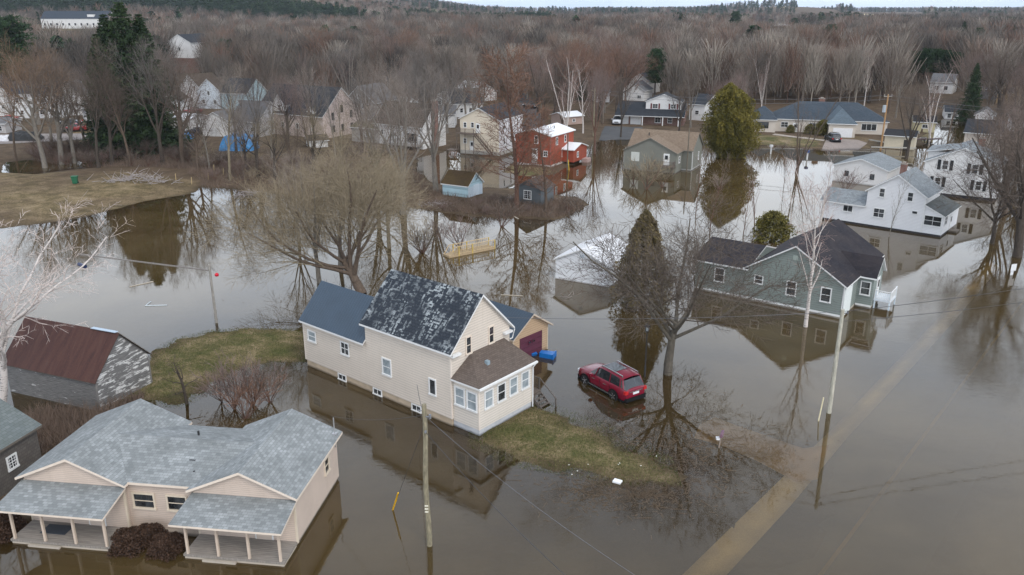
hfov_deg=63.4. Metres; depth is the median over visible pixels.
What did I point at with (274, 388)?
bare shrub
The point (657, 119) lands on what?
window
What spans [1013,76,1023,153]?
bare tree
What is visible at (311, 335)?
window
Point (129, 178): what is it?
brush pile
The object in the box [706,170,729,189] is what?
bare shrub
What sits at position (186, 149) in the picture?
bare shrub
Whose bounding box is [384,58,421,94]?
bare tree
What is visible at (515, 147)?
larch tree
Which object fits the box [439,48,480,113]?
bare tree
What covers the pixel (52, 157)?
bare shrub
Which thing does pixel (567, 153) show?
utility pole
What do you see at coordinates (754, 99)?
power line
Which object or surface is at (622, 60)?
bare tree
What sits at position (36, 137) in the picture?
bare tree
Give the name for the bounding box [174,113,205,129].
garage
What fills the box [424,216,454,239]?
bare shrub
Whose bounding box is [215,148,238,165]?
bare shrub
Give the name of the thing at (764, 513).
gravel shoulder
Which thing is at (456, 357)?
house
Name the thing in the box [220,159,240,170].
bare shrub
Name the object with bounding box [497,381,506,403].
window
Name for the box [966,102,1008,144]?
bare tree
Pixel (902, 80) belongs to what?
bare tree
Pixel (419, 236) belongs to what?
bare shrub
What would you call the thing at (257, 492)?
house
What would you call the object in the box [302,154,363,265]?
bare tree
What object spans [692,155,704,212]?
sapling
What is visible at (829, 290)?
window
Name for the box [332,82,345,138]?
bare tree
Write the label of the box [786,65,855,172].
bare tree
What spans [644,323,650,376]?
street lamp
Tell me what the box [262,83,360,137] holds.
house
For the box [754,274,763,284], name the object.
window
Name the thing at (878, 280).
door
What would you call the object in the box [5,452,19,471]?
window
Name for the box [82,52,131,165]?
bare tree
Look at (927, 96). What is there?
bare tree
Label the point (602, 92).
bare tree
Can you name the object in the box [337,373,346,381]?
window
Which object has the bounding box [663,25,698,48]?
bare tree
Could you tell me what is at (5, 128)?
house
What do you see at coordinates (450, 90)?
bare tree
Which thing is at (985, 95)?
house
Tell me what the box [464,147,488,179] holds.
bare tree
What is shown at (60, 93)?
bare tree
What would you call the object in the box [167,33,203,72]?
house
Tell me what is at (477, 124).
door
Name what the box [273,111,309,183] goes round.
bare tree
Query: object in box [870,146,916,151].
guard rail
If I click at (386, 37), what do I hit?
bare tree
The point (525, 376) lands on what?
window
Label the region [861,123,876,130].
window
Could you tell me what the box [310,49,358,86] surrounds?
bare tree
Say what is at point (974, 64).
bare tree
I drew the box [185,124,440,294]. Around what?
willow tree
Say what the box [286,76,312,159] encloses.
bare tree
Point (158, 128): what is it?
bare tree
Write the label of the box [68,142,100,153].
bare shrub
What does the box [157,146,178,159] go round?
bare shrub
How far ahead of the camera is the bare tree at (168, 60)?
250.58 m
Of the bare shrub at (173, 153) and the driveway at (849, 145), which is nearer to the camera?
the bare shrub at (173, 153)
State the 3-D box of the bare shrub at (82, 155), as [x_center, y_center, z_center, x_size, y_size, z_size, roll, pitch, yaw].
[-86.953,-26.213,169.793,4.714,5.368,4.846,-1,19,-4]
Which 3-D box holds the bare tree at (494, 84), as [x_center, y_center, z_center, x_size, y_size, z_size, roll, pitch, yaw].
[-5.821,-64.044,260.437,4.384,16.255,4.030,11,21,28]
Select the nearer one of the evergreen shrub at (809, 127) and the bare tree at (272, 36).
the evergreen shrub at (809, 127)
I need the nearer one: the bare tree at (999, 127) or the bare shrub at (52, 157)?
the bare tree at (999, 127)
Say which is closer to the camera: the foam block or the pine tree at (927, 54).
the foam block
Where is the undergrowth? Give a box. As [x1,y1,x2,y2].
[20,141,585,453]
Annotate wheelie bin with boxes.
[70,175,78,183]
[539,350,556,359]
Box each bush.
[0,513,28,544]
[106,525,149,558]
[137,522,168,549]
[144,531,189,562]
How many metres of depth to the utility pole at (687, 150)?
159.35 m
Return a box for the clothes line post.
[77,253,217,323]
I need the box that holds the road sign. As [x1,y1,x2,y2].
[1010,264,1016,274]
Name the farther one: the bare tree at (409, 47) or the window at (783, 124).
the bare tree at (409, 47)
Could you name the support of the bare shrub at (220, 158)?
on the ground at (36, 196)
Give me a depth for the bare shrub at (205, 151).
164.31 m
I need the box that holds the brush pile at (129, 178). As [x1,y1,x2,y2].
[87,167,183,183]
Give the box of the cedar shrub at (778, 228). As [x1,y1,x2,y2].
[742,210,799,243]
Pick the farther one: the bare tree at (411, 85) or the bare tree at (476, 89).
the bare tree at (411, 85)
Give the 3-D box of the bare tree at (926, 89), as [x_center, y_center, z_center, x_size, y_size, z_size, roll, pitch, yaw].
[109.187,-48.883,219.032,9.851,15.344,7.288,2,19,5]
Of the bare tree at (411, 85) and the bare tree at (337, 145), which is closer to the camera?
the bare tree at (337, 145)
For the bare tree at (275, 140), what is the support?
on the ground at (36, 196)
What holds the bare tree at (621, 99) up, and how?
on the ground at (36, 196)
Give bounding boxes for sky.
[431,0,1023,10]
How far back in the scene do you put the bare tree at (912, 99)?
224.46 m
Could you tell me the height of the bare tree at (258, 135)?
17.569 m
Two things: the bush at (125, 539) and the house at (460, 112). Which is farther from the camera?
the house at (460, 112)
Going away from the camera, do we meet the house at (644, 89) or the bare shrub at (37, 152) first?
the bare shrub at (37, 152)
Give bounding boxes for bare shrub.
[23,142,48,158]
[28,135,48,148]
[36,133,66,150]
[43,146,63,161]
[44,139,63,150]
[53,153,73,163]
[62,135,82,151]
[63,151,71,163]
[64,134,89,153]
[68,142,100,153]
[69,149,94,162]
[73,138,94,150]
[75,148,101,164]
[79,144,94,154]
[80,150,99,166]
[87,148,109,164]
[98,144,123,159]
[114,144,139,158]
[118,146,140,165]
[132,137,157,156]
[133,146,148,156]
[135,150,164,165]
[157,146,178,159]
[164,147,191,160]
[167,142,194,158]
[171,147,192,161]
[188,349,255,409]
[189,143,222,162]
[194,363,241,402]
[198,154,217,166]
[199,166,219,179]
[201,148,233,164]
[209,150,232,165]
[212,363,284,418]
[213,351,274,405]
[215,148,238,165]
[218,151,241,161]
[219,154,260,176]
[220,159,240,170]
[223,164,256,184]
[234,355,291,402]
[237,152,254,162]
[245,155,272,175]
[247,167,260,180]
[382,213,443,252]
[403,223,445,252]
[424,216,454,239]
[427,213,474,245]
[483,195,528,226]
[556,187,588,210]
[617,161,647,184]
[624,146,668,189]
[643,158,676,186]
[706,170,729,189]
[831,167,873,188]
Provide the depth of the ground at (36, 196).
68.26 m
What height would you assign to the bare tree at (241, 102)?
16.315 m
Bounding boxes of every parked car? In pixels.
[184,127,201,133]
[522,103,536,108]
[578,360,646,402]
[824,132,841,141]
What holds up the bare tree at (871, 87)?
on the ground at (36, 196)
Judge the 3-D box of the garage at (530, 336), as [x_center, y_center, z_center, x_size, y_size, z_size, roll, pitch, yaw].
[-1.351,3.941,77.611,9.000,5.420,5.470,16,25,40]
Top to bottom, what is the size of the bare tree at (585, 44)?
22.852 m
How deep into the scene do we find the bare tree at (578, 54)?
234.56 m
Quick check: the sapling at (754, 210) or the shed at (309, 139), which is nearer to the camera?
the sapling at (754, 210)
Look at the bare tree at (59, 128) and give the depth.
162.50 m
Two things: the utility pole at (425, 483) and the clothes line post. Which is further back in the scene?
the clothes line post
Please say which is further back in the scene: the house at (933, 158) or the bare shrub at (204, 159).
the bare shrub at (204, 159)
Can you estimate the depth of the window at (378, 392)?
67.78 m
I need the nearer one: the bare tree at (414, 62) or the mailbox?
the mailbox
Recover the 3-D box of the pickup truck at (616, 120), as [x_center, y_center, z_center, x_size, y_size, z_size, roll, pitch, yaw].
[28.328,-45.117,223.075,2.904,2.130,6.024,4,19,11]
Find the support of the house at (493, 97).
on the ground at (36, 196)
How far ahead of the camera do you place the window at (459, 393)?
61.61 m
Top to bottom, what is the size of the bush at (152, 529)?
1.352 m
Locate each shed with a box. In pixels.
[305,134,328,147]
[440,169,483,197]
[513,175,555,205]
[884,128,918,149]
[911,115,936,133]
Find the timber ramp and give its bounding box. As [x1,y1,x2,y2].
[443,237,494,257]
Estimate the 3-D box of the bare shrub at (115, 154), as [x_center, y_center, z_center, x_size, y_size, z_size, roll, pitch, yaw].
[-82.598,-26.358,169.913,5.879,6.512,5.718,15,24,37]
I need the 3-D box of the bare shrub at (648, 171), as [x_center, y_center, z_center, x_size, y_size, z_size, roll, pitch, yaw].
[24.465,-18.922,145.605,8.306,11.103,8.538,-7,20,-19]
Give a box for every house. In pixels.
[0,75,11,115]
[0,117,21,132]
[0,398,342,566]
[0,399,41,497]
[9,81,68,117]
[40,11,111,28]
[68,80,89,114]
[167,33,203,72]
[172,91,189,110]
[181,72,215,106]
[197,76,226,108]
[219,78,266,108]
[231,100,274,136]
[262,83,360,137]
[298,269,537,435]
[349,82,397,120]
[349,120,378,142]
[375,99,447,148]
[444,87,481,116]
[446,102,523,156]
[459,81,494,100]
[515,123,590,166]
[592,84,610,101]
[615,92,687,126]
[622,128,703,173]
[623,80,653,100]
[631,72,659,92]
[689,93,715,120]
[693,219,897,318]
[750,97,889,137]
[820,161,960,236]
[832,152,901,185]
[923,136,1007,201]
[929,73,958,93]
[942,105,958,119]
[963,118,1004,151]
[974,107,996,119]
[980,84,996,99]
[996,69,1023,102]
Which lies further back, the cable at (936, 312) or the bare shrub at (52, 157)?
the bare shrub at (52, 157)
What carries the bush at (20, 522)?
on the ground at (36, 196)
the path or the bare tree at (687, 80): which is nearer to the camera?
the path
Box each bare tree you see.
[0,30,71,167]
[0,44,55,124]
[0,44,101,164]
[0,54,37,160]
[16,52,95,163]
[16,66,66,144]
[42,46,85,140]
[49,63,71,126]
[63,57,144,164]
[72,65,88,119]
[74,33,120,167]
[77,61,125,149]
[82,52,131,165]
[93,32,189,164]
[121,40,220,163]
[133,47,179,88]
[151,49,201,101]
[161,355,203,404]
[164,93,222,170]
[182,83,214,168]
[196,34,213,72]
[205,67,255,151]
[212,63,248,180]
[212,87,277,176]
[221,105,264,167]
[226,27,276,74]
[234,64,272,138]
[235,83,248,155]
[247,107,297,179]
[250,66,310,148]
[252,29,289,55]
[259,70,287,157]
[260,146,322,241]
[262,144,351,283]
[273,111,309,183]
[285,104,338,170]
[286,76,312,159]
[288,63,331,150]
[295,55,309,84]
[296,23,337,66]
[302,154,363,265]
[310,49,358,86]
[315,53,336,86]
[316,74,336,159]
[317,30,357,93]
[326,70,455,214]
[330,47,362,90]
[330,98,353,192]
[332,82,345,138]
[335,68,391,152]
[336,93,419,197]
[344,145,416,247]
[349,59,381,120]
[350,32,385,84]
[359,65,412,109]
[361,28,402,59]
[365,57,399,86]
[376,29,408,67]
[379,78,404,158]
[382,58,479,190]
[383,59,418,101]
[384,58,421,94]
[390,70,425,101]
[391,99,418,154]
[394,90,405,148]
[396,57,411,100]
[397,36,437,91]
[404,47,432,100]
[405,73,439,103]
[414,54,435,100]
[415,38,427,73]
[417,69,482,132]
[419,63,448,97]
[431,52,457,84]
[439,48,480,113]
[449,54,478,87]
[460,54,505,107]
[462,62,488,108]
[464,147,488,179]
[468,66,485,111]
[482,29,514,52]
[490,58,498,102]
[508,66,531,106]
[519,43,563,113]
[521,181,851,375]
[522,67,560,124]
[528,30,600,110]
[529,61,554,119]
[534,47,579,111]
[542,49,581,125]
[545,51,566,112]
[553,38,572,69]
[554,75,573,124]
[567,33,600,61]
[574,28,659,104]
[575,27,605,76]
[578,67,618,153]
[580,53,620,117]
[581,47,614,113]
[586,25,625,44]
[586,64,627,122]
[587,65,612,120]
[588,44,607,112]
[597,58,608,124]
[600,39,661,100]
[613,76,636,136]
[615,47,627,111]
[660,31,690,87]
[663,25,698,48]
[664,84,694,130]
[674,34,722,88]
[681,57,709,127]
[684,66,690,105]
[690,55,701,94]
[705,78,726,116]
[714,67,760,96]
[718,29,769,66]
[729,55,766,92]
[745,28,783,88]
[755,51,771,106]
[786,35,809,95]
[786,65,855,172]
[789,150,838,227]
[795,31,818,91]
[855,45,898,102]
[879,54,914,112]
[885,82,945,158]
[887,57,916,117]
[902,75,921,122]
[910,75,949,114]
[911,64,944,131]
[919,65,954,141]
[921,133,1023,243]
[931,46,1001,97]
[934,86,1023,257]
[947,66,975,136]
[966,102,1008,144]
[967,39,1023,110]
[970,56,1016,105]
[971,58,1023,114]
[978,97,1023,213]
[982,64,1001,105]
[986,72,1011,107]
[987,103,1023,167]
[987,117,1023,172]
[991,84,1021,149]
[996,39,1023,94]
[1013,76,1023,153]
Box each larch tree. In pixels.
[462,40,547,208]
[518,105,566,210]
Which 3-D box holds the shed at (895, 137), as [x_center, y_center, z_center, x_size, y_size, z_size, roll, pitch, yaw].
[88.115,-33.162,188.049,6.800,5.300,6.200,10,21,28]
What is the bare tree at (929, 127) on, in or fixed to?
on the ground at (36, 196)
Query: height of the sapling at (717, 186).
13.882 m
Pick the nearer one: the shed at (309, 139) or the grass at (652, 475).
the grass at (652, 475)
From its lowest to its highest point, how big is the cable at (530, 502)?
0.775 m
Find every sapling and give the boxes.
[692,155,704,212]
[705,151,730,225]
[739,176,756,235]
[746,148,762,227]
[780,152,801,222]
[782,137,789,189]
[889,171,915,236]
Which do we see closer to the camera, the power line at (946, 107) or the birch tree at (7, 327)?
the birch tree at (7, 327)
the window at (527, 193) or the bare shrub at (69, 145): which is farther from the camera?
the bare shrub at (69, 145)
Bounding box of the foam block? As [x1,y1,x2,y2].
[612,478,621,484]
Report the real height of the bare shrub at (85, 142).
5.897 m
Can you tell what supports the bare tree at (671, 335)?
on the ground at (36, 196)
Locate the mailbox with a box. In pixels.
[716,430,723,447]
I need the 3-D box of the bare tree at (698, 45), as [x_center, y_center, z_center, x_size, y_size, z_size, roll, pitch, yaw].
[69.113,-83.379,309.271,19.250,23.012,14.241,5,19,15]
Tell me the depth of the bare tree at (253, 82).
193.19 m
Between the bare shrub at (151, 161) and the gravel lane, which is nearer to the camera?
the bare shrub at (151, 161)
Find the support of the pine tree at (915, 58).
on the ground at (36, 196)
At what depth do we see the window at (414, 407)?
65.04 m
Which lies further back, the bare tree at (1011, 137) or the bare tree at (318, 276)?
the bare tree at (1011, 137)
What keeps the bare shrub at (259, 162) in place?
on the ground at (36, 196)
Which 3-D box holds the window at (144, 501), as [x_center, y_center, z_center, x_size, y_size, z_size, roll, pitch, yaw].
[-22.048,12.785,49.669,1.490,1.120,0.130,2,19,7]
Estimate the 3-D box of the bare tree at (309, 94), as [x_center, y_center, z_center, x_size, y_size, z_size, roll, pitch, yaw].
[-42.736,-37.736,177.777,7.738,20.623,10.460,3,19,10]
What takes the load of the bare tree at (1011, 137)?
on the ground at (36, 196)
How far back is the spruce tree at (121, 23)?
175.30 m
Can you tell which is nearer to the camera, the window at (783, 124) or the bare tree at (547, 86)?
the window at (783, 124)
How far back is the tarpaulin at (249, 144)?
180.22 m
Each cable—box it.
[333,415,421,419]
[425,416,633,574]
[426,433,564,574]
[506,311,840,318]
[843,302,1021,321]
[849,288,1023,310]
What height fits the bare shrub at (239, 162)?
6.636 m
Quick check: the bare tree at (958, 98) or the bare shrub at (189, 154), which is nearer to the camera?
the bare shrub at (189, 154)
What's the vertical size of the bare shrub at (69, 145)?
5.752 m
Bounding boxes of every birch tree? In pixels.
[0,193,132,401]
[568,59,593,132]
[786,175,842,326]
[861,48,876,105]
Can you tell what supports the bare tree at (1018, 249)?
on the ground at (36, 196)
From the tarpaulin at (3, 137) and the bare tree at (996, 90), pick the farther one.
the bare tree at (996, 90)
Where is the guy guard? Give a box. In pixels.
[818,397,823,420]
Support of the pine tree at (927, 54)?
on the ground at (36, 196)
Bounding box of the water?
[0,119,1023,574]
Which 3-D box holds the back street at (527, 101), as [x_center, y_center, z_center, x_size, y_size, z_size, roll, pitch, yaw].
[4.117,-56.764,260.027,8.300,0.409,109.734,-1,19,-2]
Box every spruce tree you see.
[76,13,149,152]
[78,34,123,148]
[83,1,193,156]
[112,14,192,152]
[575,69,588,101]
[952,63,983,123]
[961,21,966,32]
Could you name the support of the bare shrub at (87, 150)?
on the ground at (36, 196)
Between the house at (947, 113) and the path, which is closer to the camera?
the path
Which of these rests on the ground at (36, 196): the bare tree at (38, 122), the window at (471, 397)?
the bare tree at (38, 122)
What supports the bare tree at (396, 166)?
on the ground at (36, 196)
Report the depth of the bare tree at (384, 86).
201.76 m
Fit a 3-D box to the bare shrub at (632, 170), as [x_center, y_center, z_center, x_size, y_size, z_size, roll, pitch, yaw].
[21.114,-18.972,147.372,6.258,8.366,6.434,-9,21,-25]
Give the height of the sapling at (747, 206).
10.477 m
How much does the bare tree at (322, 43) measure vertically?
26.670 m
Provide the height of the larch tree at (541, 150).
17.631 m
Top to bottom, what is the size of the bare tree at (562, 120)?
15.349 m
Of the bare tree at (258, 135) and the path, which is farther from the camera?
the path
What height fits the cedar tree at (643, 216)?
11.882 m
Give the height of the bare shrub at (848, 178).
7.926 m
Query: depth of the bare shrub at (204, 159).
159.57 m
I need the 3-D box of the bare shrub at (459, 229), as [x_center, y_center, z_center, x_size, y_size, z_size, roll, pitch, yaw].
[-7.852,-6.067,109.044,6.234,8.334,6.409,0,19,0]
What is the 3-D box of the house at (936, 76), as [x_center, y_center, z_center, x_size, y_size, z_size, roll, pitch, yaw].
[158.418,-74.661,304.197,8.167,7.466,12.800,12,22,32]
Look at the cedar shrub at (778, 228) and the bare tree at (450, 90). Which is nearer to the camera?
the cedar shrub at (778, 228)
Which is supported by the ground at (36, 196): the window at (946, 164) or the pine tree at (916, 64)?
the pine tree at (916, 64)
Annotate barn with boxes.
[6,316,152,409]
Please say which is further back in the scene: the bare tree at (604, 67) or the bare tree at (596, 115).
the bare tree at (604, 67)
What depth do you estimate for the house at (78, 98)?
240.72 m
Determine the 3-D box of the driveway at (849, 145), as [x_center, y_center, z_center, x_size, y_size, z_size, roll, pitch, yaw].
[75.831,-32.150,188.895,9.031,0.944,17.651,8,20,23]
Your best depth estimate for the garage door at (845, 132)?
199.22 m
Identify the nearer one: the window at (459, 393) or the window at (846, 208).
the window at (459, 393)
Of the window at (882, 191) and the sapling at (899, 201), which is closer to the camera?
the sapling at (899, 201)
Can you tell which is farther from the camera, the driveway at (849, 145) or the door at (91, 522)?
the driveway at (849, 145)
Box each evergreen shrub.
[785,125,795,132]
[801,124,814,134]
[813,119,827,134]
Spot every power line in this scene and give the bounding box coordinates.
[597,93,884,103]
[604,90,882,99]
[889,99,1022,115]
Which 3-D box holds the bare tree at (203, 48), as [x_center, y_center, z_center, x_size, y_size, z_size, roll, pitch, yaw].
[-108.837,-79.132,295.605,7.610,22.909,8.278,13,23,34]
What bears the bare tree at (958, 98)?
on the ground at (36, 196)
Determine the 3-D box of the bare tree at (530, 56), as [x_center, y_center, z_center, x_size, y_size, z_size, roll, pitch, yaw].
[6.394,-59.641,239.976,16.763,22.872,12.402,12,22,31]
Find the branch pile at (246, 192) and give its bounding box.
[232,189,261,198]
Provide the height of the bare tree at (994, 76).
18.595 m
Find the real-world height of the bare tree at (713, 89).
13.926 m
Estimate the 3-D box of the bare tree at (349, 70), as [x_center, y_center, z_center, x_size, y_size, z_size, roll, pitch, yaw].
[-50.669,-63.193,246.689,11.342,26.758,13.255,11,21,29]
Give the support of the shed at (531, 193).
on the ground at (36, 196)
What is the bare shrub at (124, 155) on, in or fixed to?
on the ground at (36, 196)
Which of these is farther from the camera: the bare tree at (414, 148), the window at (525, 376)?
the bare tree at (414, 148)
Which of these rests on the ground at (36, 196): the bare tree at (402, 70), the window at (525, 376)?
the bare tree at (402, 70)
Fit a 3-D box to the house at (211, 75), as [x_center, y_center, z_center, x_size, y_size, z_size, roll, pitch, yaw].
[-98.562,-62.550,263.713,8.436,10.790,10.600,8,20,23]
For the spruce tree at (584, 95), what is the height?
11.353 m
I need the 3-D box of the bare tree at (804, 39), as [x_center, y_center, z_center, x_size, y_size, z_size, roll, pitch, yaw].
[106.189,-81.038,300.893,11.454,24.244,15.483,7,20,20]
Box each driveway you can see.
[694,434,828,481]
[821,139,866,151]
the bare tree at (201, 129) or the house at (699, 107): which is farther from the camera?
the house at (699, 107)
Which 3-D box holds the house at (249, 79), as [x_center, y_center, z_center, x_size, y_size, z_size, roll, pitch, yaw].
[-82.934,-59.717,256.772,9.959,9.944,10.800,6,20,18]
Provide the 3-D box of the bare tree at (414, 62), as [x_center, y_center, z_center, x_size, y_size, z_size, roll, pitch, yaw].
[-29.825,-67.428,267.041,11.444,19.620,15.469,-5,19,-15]
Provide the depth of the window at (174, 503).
49.41 m
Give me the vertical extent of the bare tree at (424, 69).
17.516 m
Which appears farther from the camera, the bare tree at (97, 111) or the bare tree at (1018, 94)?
the bare tree at (1018, 94)
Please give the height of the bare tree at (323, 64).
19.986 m
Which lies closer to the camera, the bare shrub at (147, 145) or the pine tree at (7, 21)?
the bare shrub at (147, 145)
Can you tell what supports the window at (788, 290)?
in the house at (858, 257)
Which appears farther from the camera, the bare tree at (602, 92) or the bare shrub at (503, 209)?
the bare tree at (602, 92)
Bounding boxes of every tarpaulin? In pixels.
[0,135,8,140]
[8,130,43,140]
[219,133,258,150]
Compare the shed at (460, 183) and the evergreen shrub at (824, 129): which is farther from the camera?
the evergreen shrub at (824, 129)
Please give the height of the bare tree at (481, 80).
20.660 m
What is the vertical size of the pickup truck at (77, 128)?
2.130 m
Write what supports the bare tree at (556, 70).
on the ground at (36, 196)
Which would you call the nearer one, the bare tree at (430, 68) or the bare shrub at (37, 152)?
the bare shrub at (37, 152)
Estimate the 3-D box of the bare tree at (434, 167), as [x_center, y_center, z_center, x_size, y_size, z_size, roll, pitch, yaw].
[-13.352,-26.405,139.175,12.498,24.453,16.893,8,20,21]
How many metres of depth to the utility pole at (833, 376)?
63.45 m
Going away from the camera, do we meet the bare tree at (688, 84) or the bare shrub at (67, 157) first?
the bare shrub at (67, 157)
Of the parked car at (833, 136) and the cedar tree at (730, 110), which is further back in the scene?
the parked car at (833, 136)
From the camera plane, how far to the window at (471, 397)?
60.85 m
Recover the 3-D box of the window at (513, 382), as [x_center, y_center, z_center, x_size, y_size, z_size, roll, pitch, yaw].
[0.127,7.518,63.282,0.130,1.520,1.040,15,24,37]
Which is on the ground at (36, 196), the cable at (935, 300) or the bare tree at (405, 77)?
the bare tree at (405, 77)
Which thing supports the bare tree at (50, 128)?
on the ground at (36, 196)
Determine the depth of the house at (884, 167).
148.82 m
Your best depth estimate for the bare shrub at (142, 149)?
176.23 m
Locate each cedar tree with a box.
[609,208,675,310]
[697,82,766,158]
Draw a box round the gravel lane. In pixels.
[0,133,85,143]
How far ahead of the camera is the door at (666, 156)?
158.36 m
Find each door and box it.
[89,517,106,525]
[210,128,220,135]
[255,534,273,539]
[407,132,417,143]
[473,183,478,195]
[476,123,479,132]
[520,330,541,355]
[619,116,628,123]
[630,116,640,124]
[663,154,669,164]
[833,128,852,137]
[876,275,880,294]
[903,140,907,149]
[948,214,952,228]
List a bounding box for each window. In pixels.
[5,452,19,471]
[131,492,156,510]
[165,494,186,511]
[307,329,316,343]
[323,455,330,476]
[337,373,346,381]
[340,340,349,356]
[372,387,382,396]
[381,357,391,377]
[411,403,421,413]
[428,377,436,396]
[454,385,465,408]
[465,335,472,355]
[466,390,477,413]
[484,387,493,410]
[488,325,494,344]
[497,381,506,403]
[509,375,518,396]
[521,369,529,390]
[523,190,531,199]
[652,104,657,108]
[654,117,660,122]
[713,267,724,282]
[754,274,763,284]
[756,122,768,127]
[781,122,787,126]
[785,280,796,296]
[819,287,831,303]
[842,204,853,212]
[859,280,871,296]
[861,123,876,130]
[872,207,884,218]
[878,188,885,197]
[906,192,913,201]
[923,214,942,227]
[941,160,948,169]
[975,181,982,190]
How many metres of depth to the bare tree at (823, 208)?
111.58 m
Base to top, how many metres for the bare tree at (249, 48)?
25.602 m
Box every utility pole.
[417,403,431,546]
[567,134,568,170]
[591,89,597,135]
[686,128,689,171]
[826,309,848,413]
[880,94,891,150]
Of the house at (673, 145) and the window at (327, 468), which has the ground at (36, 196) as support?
the house at (673, 145)
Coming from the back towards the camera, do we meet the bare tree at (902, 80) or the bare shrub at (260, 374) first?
the bare tree at (902, 80)
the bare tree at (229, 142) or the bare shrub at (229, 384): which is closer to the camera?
the bare shrub at (229, 384)
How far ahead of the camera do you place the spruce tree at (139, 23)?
178.37 m
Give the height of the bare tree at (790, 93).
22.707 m
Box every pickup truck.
[64,123,86,131]
[612,116,620,124]
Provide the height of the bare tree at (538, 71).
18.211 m
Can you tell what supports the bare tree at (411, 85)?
on the ground at (36, 196)
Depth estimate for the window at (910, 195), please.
115.69 m
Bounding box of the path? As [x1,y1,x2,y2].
[773,134,823,140]
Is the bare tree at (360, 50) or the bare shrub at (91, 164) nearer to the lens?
the bare shrub at (91, 164)
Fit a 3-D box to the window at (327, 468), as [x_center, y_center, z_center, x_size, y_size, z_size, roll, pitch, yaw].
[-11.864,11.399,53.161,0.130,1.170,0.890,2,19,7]
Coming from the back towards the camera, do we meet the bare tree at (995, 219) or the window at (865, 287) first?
the bare tree at (995, 219)
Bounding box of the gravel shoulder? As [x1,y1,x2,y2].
[695,264,992,574]
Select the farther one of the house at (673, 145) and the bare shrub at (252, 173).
the house at (673, 145)
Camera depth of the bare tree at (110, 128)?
161.65 m
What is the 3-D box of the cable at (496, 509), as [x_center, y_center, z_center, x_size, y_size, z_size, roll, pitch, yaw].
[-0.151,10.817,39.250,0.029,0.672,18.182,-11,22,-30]
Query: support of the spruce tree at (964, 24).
on the ground at (36, 196)
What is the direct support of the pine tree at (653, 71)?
on the ground at (36, 196)
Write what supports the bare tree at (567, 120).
on the ground at (36, 196)
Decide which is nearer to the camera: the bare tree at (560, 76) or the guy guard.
the guy guard
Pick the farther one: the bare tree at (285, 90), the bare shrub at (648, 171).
the bare tree at (285, 90)
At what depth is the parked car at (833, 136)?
192.42 m
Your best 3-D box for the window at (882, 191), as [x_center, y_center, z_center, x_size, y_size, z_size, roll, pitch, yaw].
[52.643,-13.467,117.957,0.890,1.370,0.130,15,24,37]
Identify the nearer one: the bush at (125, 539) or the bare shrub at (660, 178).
the bush at (125, 539)
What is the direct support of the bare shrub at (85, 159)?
on the ground at (36, 196)
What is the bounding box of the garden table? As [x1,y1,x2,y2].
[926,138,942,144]
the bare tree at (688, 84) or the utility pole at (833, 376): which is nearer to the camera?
the utility pole at (833, 376)
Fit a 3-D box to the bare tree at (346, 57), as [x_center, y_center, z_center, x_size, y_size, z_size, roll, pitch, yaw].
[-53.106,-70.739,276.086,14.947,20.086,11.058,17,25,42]
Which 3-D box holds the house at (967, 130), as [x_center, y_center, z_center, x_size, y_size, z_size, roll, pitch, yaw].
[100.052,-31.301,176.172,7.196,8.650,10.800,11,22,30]
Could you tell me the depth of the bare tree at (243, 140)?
156.78 m
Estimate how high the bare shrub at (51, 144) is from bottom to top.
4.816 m
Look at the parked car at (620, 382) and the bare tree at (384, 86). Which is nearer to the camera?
the parked car at (620, 382)
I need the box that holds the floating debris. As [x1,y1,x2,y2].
[149,194,838,539]
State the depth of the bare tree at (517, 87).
235.99 m
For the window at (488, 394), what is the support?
in the house at (456, 357)
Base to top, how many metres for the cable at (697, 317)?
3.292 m
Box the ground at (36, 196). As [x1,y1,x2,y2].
[0,0,1019,561]
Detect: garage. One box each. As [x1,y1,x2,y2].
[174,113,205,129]
[200,108,232,135]
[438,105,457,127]
[489,300,552,355]
[550,111,584,124]
[553,233,627,286]
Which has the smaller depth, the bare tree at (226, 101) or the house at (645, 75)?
the bare tree at (226, 101)
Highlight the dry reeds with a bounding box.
[703,140,834,149]
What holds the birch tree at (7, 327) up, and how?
on the ground at (36, 196)
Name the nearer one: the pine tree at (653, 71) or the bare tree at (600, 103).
the bare tree at (600, 103)
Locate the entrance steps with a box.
[533,376,556,409]
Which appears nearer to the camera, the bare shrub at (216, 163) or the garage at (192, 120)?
the bare shrub at (216, 163)
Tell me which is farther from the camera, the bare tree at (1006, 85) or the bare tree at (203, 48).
the bare tree at (203, 48)
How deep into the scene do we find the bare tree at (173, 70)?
203.75 m
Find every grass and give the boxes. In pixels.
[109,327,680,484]
[140,327,681,485]
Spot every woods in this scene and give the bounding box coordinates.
[0,0,1023,84]
[0,0,1023,105]
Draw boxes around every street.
[512,91,544,130]
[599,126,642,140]
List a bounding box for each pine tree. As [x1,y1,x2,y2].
[0,14,36,80]
[644,47,666,95]
[730,11,741,22]
[823,24,836,33]
[907,51,918,81]
[912,53,921,83]
[917,47,934,84]
[930,48,943,72]
[939,49,952,72]
[947,51,963,73]
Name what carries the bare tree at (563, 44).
on the ground at (36, 196)
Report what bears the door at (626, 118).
in the house at (654, 110)
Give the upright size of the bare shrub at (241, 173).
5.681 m

